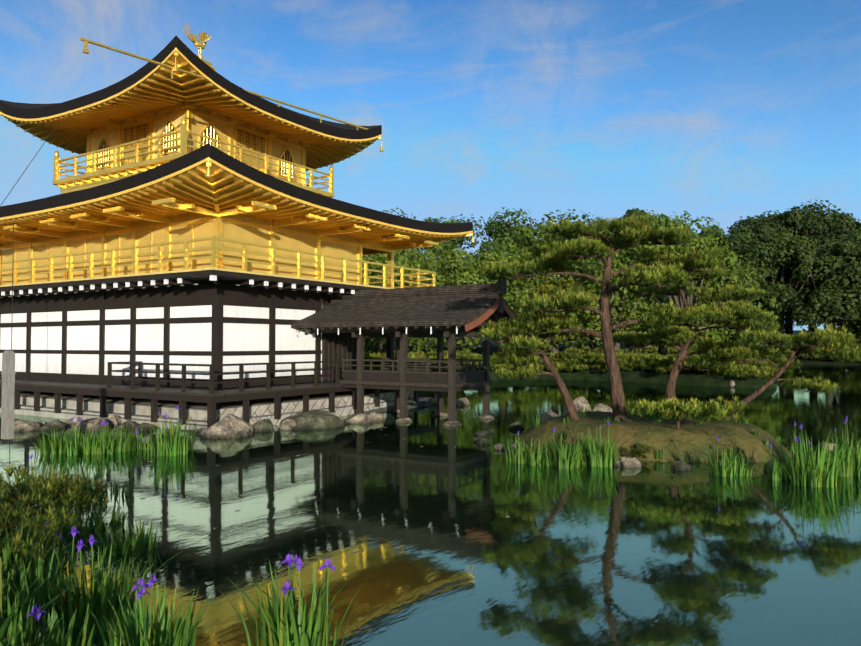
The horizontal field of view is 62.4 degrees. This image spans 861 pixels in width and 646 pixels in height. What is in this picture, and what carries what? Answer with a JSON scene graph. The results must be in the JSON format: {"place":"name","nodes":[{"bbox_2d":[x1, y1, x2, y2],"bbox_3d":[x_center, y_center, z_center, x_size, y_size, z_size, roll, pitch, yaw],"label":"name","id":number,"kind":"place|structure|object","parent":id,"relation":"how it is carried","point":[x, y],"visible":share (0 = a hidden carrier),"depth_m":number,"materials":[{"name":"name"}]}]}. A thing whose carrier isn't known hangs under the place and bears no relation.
{"place":"outdoors","nodes":[
{"label":"outdoors","id":0,"kind":"place"},
{"bbox_2d":[0,364,860,645],"bbox_3d":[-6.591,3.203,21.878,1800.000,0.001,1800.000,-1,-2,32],"label":"pond water","id":1,"kind":"structure","parent":0,"point":[448,552],"depth_m":9.77,"materials":[{"name":"teal liquid"}]},
{"bbox_2d":[82,413,509,564],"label":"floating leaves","id":2,"kind":"object","parent":1,"relation":"on","point":[296,455],"visible":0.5,"depth_m":13.51,"materials":[{"name":"green plant"}]},
{"bbox_2d":[0,0,860,329],"label":"sky","id":3,"kind":"structure","parent":0,"point":[729,110],"materials":[{"name":"blue"}]},
{"bbox_2d":[2,330,860,638],"bbox_3d":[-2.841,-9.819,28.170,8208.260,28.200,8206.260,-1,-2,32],"label":"ground","id":4,"kind":"structure","parent":0,"point":[692,440],"depth_m":16.99,"materials":[{"name":"green plant"}]},
{"bbox_2d":[1,350,15,438],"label":"timber post","id":5,"kind":"object","parent":4,"relation":"on","point":[8,372],"visible":1,"depth_m":15.43,"materials":[{"name":"grey wood"}]},
{"bbox_2d":[0,462,109,577],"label":"shrub","id":6,"kind":"object","parent":4,"relation":"on","point":[58,492],"visible":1,"depth_m":7.21,"materials":[{"name":"green plant"}]},
{"bbox_2d":[0,22,528,429],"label":"golden pavilion","id":7,"kind":"structure","parent":4,"relation":"on","point":[192,242],"depth_m":24.24,"materials":[{"name":"gold metal"}]},
{"bbox_2d":[365,207,419,346],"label":"tree","id":8,"kind":"object","parent":4,"relation":"on","point":[401,210],"depth_m":74.38,"materials":[{"name":"green plant"}]},
{"bbox_2d":[362,248,440,355],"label":"tree","id":9,"kind":"object","parent":4,"relation":"on","point":[379,346],"visible":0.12,"depth_m":45.01,"materials":[{"name":"green plant"}]},
{"bbox_2d":[362,248,447,353],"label":"tree","id":10,"kind":"object","parent":4,"relation":"on","point":[412,259],"visible":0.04,"depth_m":60.53,"materials":[{"name":"green plant"}]},
{"bbox_2d":[0,404,860,645],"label":"iris plants","id":11,"kind":"object","parent":4,"relation":"on","point":[26,599],"visible":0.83,"depth_m":6.69,"materials":[{"name":"green plant"}]},
{"bbox_2d":[14,380,847,509],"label":"garden rocks","id":12,"kind":"object","parent":4,"relation":"on","point":[230,426],"visible":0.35,"depth_m":21.12,"materials":[{"name":"grey stone"}]},
{"bbox_2d":[410,214,491,345],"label":"tree","id":13,"kind":"object","parent":4,"relation":"on","point":[454,243],"visible":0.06,"depth_m":80.24,"materials":[{"name":"green plant"}]},
{"bbox_2d":[408,243,514,354],"bbox_3d":[1.171,-1.436,52.428,10.211,10.070,8.489,1,-2,-29],"label":"tree","id":14,"kind":"object","parent":4,"relation":"on","point":[455,274],"visible":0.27,"depth_m":51.95,"materials":[{"name":"green plant"}]},
{"bbox_2d":[408,249,517,354],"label":"tree","id":15,"kind":"object","parent":4,"relation":"on","point":[462,347],"visible":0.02,"depth_m":63.18,"materials":[{"name":"green plant"}]},
{"bbox_2d":[452,207,535,262],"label":"tree","id":16,"kind":"object","parent":4,"relation":"on","point":[502,228],"visible":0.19,"depth_m":83.90,"materials":[{"name":"green plant"}]},
{"bbox_2d":[464,249,563,355],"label":"tree","id":17,"kind":"object","parent":4,"relation":"on","point":[486,258],"visible":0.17,"depth_m":52.83,"materials":[{"name":"green plant"}]},
{"bbox_2d":[487,223,561,349],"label":"tree","id":18,"kind":"object","parent":4,"relation":"on","point":[510,248],"visible":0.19,"depth_m":72.24,"materials":[{"name":"green plant"}]},
{"bbox_2d":[477,311,596,419],"bbox_3d":[2.649,1.158,18.831,2.856,2.987,3.244,-1,-2,32],"label":"island pine","id":19,"kind":"object","parent":4,"relation":"on","point":[527,344],"visible":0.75,"depth_m":18.47,"materials":[{"name":"green plant"}]},
{"bbox_2d":[508,250,611,352],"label":"tree","id":20,"kind":"object","parent":4,"relation":"on","point":[558,277],"visible":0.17,"depth_m":55.29,"materials":[{"name":"green plant"}]},
{"bbox_2d":[513,209,651,348],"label":"tree","id":21,"kind":"object","parent":4,"relation":"on","point":[558,218],"visible":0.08,"depth_m":74.79,"materials":[{"name":"green plant"}]},
{"bbox_2d":[556,231,648,352],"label":"tree","id":22,"kind":"object","parent":4,"relation":"on","point":[592,345],"visible":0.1,"depth_m":61.01,"materials":[{"name":"green plant"}]},
{"bbox_2d":[477,212,728,420],"bbox_3d":[4.220,-0.074,17.837,6.030,5.282,5.006,-1,-2,32],"label":"island pine","id":23,"kind":"object","parent":4,"relation":"on","point":[551,256],"visible":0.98,"depth_m":17.64,"materials":[{"name":"green plant"}]},
{"bbox_2d":[595,227,622,345],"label":"tree","id":24,"kind":"object","parent":4,"relation":"on","point":[622,253],"depth_m":97.55,"materials":[{"name":"green plant"}]},
{"bbox_2d":[544,241,679,352],"bbox_3d":[13.553,-1.382,51.943,10.952,10.056,7.616,0,-2,-8],"label":"tree","id":25,"kind":"object","parent":4,"relation":"on","point":[631,308],"visible":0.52,"depth_m":50.94,"materials":[{"name":"green plant"}]},
{"bbox_2d":[364,335,860,378],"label":"shore shrubs","id":26,"kind":"object","parent":4,"relation":"on","point":[570,359],"visible":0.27,"depth_m":48.14,"materials":[{"name":"green plant"}]},
{"bbox_2d":[622,443,653,457],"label":"island shrubs","id":27,"kind":"object","parent":4,"relation":"on","point":[636,450],"visible":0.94,"depth_m":15.59,"materials":[{"name":"green plant"}]},
{"bbox_2d":[610,208,667,348],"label":"tree","id":28,"kind":"object","parent":4,"relation":"on","point":[633,212],"visible":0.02,"depth_m":106.29,"materials":[{"name":"green plant"}]},
{"bbox_2d":[629,295,667,349],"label":"tree","id":29,"kind":"object","parent":4,"relation":"on","point":[644,327],"visible":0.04,"depth_m":86.19,"materials":[{"name":"green plant"}]},
{"bbox_2d":[613,210,722,355],"bbox_3d":[20.596,-3.533,63.282,10.324,13.362,12.998,-1,-2,32],"label":"tree","id":30,"kind":"object","parent":4,"relation":"on","point":[659,296],"visible":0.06,"depth_m":61.25,"materials":[{"name":"green plant"}]},
{"bbox_2d":[625,396,745,429],"bbox_3d":[5.667,2.081,15.931,2.627,1.005,1.755,-1,-2,32],"label":"shrub","id":31,"kind":"object","parent":4,"relation":"on","point":[669,409],"visible":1,"depth_m":15.71,"materials":[{"name":"green plant"}]},
{"bbox_2d":[623,231,751,353],"bbox_3d":[18.075,-1.432,48.816,8.592,9.908,7.583,1,-2,-29],"label":"tree","id":32,"kind":"object","parent":4,"relation":"on","point":[684,247],"visible":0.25,"depth_m":47.82,"materials":[{"name":"green plant"}]},
{"bbox_2d":[612,259,785,400],"bbox_3d":[7.354,0.409,20.125,4.778,4.533,3.942,-1,-2,32],"label":"island pine","id":33,"kind":"object","parent":4,"relation":"on","point":[741,316],"visible":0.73,"depth_m":19.42,"materials":[{"name":"green plant"}]},
{"bbox_2d":[676,221,724,257],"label":"tree","id":34,"kind":"object","parent":4,"relation":"on","point":[694,232],"depth_m":115.73,"materials":[{"name":"green plant"}]},
{"bbox_2d":[697,224,729,247],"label":"tree","id":35,"kind":"object","parent":4,"relation":"on","point":[718,234],"visible":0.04,"depth_m":117.13,"materials":[{"name":"green plant"}]},
{"bbox_2d":[650,246,782,349],"bbox_3d":[20.857,-0.901,51.026,7.654,9.006,8.662,1,-2,-21],"label":"tree","id":36,"kind":"object","parent":4,"relation":"on","point":[732,276],"visible":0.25,"depth_m":49.06,"materials":[{"name":"green plant"}]},
{"bbox_2d":[726,215,782,287],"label":"tree","id":37,"kind":"object","parent":4,"relation":"on","point":[748,225],"visible":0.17,"depth_m":104.81,"materials":[{"name":"green plant"}]},
{"bbox_2d":[714,232,801,326],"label":"tree","id":38,"kind":"object","parent":4,"relation":"on","point":[738,239],"visible":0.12,"depth_m":94.57,"materials":[{"name":"green plant"}]},
{"bbox_2d":[730,227,834,334],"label":"tree","id":39,"kind":"object","parent":4,"relation":"on","point":[787,248],"visible":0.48,"depth_m":93.27,"materials":[{"name":"green plant"}]},
{"bbox_2d":[709,322,860,417],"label":"leaning pine","id":40,"kind":"object","parent":4,"relation":"on","point":[828,342],"visible":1,"depth_m":17.66,"materials":[{"name":"green plant"}]},
{"bbox_2d":[752,199,845,335],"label":"tree","id":41,"kind":"object","parent":4,"relation":"on","point":[794,217],"visible":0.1,"depth_m":104.56,"materials":[{"name":"green plant"}]},
{"bbox_2d":[762,241,860,332],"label":"tree","id":42,"kind":"object","parent":4,"relation":"on","point":[835,291],"visible":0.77,"depth_m":88.92,"materials":[{"name":"green plant"}]},
{"bbox_2d":[775,203,856,334],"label":"tree","id":43,"kind":"object","parent":4,"relation":"on","point":[846,226],"visible":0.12,"depth_m":110.46,"materials":[{"name":"green plant"}]},
{"bbox_2d":[784,244,860,339],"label":"tree","id":44,"kind":"object","parent":4,"relation":"on","point":[815,314],"visible":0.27,"depth_m":88.78,"materials":[{"name":"green plant"}]},
{"bbox_2d":[798,218,860,333],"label":"tree","id":45,"kind":"object","parent":4,"relation":"on","point":[835,236],"visible":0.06,"depth_m":114.50,"materials":[{"name":"green plant"}]},
{"bbox_2d":[835,228,860,334],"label":"tree","id":46,"kind":"object","parent":4,"relation":"on","point":[854,240],"visible":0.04,"depth_m":92.53,"materials":[{"name":"green plant"}]},
{"bbox_2d":[835,218,860,332],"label":"tree","id":47,"kind":"object","parent":4,"relation":"on","point":[858,225],"visible":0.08,"depth_m":116.81,"materials":[{"name":"green plant"}]}
]}

